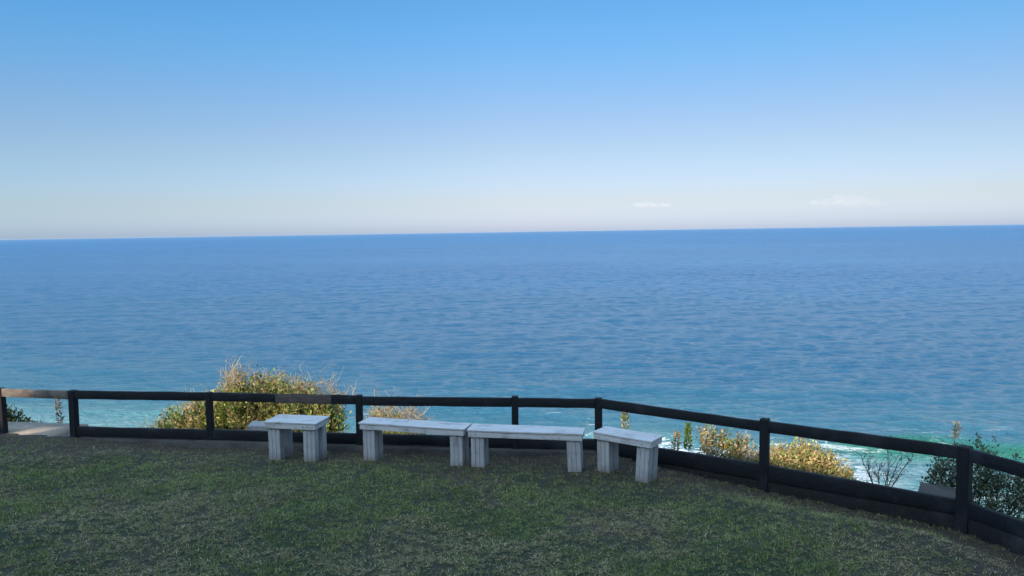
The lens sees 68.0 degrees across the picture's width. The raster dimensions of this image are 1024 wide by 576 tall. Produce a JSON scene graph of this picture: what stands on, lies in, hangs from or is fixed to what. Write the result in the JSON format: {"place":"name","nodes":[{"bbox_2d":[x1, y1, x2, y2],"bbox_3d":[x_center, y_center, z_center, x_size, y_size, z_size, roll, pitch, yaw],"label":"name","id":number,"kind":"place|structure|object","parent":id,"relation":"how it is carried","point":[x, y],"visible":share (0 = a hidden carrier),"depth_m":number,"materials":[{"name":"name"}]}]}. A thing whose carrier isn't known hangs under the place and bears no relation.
{"place":"outdoors","nodes":[
{"label":"outdoors","id":0,"kind":"place"},
{"bbox_2d":[8,422,88,436],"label":"path","id":1,"kind":"structure","parent":0,"point":[38,428],"depth_m":12.07,"materials":[{"name":"concrete"}]},
{"bbox_2d":[0,225,1023,517],"bbox_3d":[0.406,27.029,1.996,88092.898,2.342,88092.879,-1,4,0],"label":"water","id":2,"kind":"structure","parent":0,"point":[914,333],"depth_m":228.76,"materials":[{"name":"blue liquid"}]},
{"bbox_2d":[0,433,1023,575],"bbox_3d":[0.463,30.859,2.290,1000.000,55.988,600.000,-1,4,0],"label":"ground","id":3,"kind":"structure","parent":0,"point":[980,566],"depth_m":7.92,"materials":[{"name":"plant"}]},
{"bbox_2d":[7,403,42,422],"bbox_3d":[-9.199,2.232,13.501,1.764,1.123,0.874,-1,4,0],"label":"shrub","id":4,"kind":"object","parent":3,"relation":"on","point":[10,417],"visible":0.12,"depth_m":13.55,"materials":[{"name":"green plant"}]},
{"bbox_2d":[53,399,64,422],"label":"plant","id":5,"kind":"object","parent":3,"relation":"on","point":[58,407],"visible":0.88,"depth_m":13.31,"materials":[{"name":"grey plant"}]},
{"bbox_2d":[135,351,377,432],"bbox_3d":[-4.989,2.952,14.657,4.874,3.366,1.566,-1,4,0],"label":"bush","id":6,"kind":"object","parent":3,"relation":"on","point":[227,416],"visible":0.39,"depth_m":14.45,"materials":[{"name":"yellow plant"}]},
{"bbox_2d":[247,421,267,430],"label":"slab","id":7,"kind":"structure","parent":3,"relation":"on","point":[257,425],"depth_m":11.61,"materials":[{"name":"grey concrete"}]},
{"bbox_2d":[263,414,329,461],"bbox_3d":[-2.928,2.080,10.378,0.767,0.595,0.430,0,4,12],"label":"bench","id":8,"kind":"object","parent":3,"relation":"on","point":[280,427],"visible":0.93,"depth_m":10.26,"materials":[{"name":"white"}]},
{"bbox_2d":[66,434,596,456],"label":"kerb","id":9,"kind":"structure","parent":3,"relation":"on","point":[355,448],"depth_m":10.82,"materials":[{"name":"concrete"}]},
{"bbox_2d":[363,386,433,434],"bbox_3d":[-2.168,3.336,14.618,1.530,2.891,1.088,-2,4,-15],"label":"bush","id":10,"kind":"object","parent":3,"relation":"on","point":[381,413],"visible":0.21,"depth_m":14.48,"materials":[{"name":"yellow plant"}]},
{"bbox_2d":[358,417,471,465],"bbox_3d":[-1.278,2.070,10.053,1.493,0.580,0.324,0,4,17],"label":"bench","id":11,"kind":"object","parent":3,"relation":"on","point":[373,428],"visible":0.85,"depth_m":9.96,"materials":[{"name":"white"}]},
{"bbox_2d":[0,387,1023,555],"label":"fence","id":12,"kind":"object","parent":3,"relation":"on","point":[962,512],"visible":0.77,"depth_m":9.38,"materials":[{"name":"brown wood"}]},
{"bbox_2d":[467,423,585,471],"bbox_3d":[0.185,2.056,9.675,1.478,0.540,0.334,0,4,11],"label":"bench","id":13,"kind":"object","parent":3,"relation":"on","point":[481,434],"visible":0.97,"depth_m":9.57,"materials":[{"name":"white"}]},
{"bbox_2d":[620,412,630,429],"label":"plant","id":14,"kind":"object","parent":3,"relation":"on","point":[626,419],"visible":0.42,"depth_m":13.23,"materials":[{"name":"yellow plant"}]},
{"bbox_2d":[592,426,662,482],"bbox_3d":[1.428,2.073,9.376,0.812,0.565,0.324,2,5,37],"label":"bench","id":15,"kind":"object","parent":3,"relation":"on","point":[609,439],"visible":0.99,"depth_m":9.26,"materials":[{"name":"white"}]},
{"bbox_2d":[670,430,681,449],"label":"plant","id":16,"kind":"object","parent":3,"relation":"on","point":[678,438],"visible":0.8,"depth_m":12.74,"materials":[{"name":"beige plant"}]},
{"bbox_2d":[683,422,692,451],"bbox_3d":[2.973,3.098,12.821,0.168,1.736,0.263,1,5,22],"label":"plant","id":17,"kind":"object","parent":3,"relation":"on","point":[687,430],"visible":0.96,"depth_m":12.73,"materials":[{"name":"green plant"}]},
{"bbox_2d":[696,423,758,462],"bbox_3d":[3.774,3.439,13.029,1.269,2.422,0.675,-1,4,0],"label":"shrub","id":18,"kind":"object","parent":3,"relation":"on","point":[710,441],"visible":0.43,"depth_m":12.90,"materials":[{"name":"yellow plant"}]},
{"bbox_2d":[748,436,858,479],"bbox_3d":[4.649,4.162,13.303,2.870,3.297,1.032,-1,4,0],"label":"bush","id":19,"kind":"object","parent":3,"relation":"on","point":[802,458],"visible":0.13,"depth_m":13.02,"materials":[{"name":"yellow plant"}]},
{"bbox_2d":[846,430,913,486],"bbox_3d":[4.717,2.370,9.829,0.942,1.092,0.376,-1,4,0],"label":"plant","id":20,"kind":"object","parent":3,"relation":"on","point":[887,474],"visible":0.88,"depth_m":9.83,"materials":[{"name":"green plant"}]},
{"bbox_2d":[918,482,972,502],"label":"slab","id":21,"kind":"structure","parent":3,"relation":"on","point":[937,490],"depth_m":8.79,"materials":[{"name":"concrete"}]},
{"bbox_2d":[948,420,962,483],"bbox_3d":[5.343,2.183,9.136,0.179,1.234,0.287,2,5,37],"label":"plant","id":22,"kind":"object","parent":3,"relation":"on","point":[956,430],"visible":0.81,"depth_m":9.06,"materials":[{"name":"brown plant"}]},
{"bbox_2d":[919,433,1023,519],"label":"shrub","id":23,"kind":"object","parent":3,"relation":"on","point":[984,485],"visible":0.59,"depth_m":8.98,"materials":[{"name":"green plant"}]},
{"bbox_2d":[0,0,1023,239],"label":"sky","id":24,"kind":"structure","parent":0,"point":[119,118],"materials":[{"name":"blue"}]}
]}

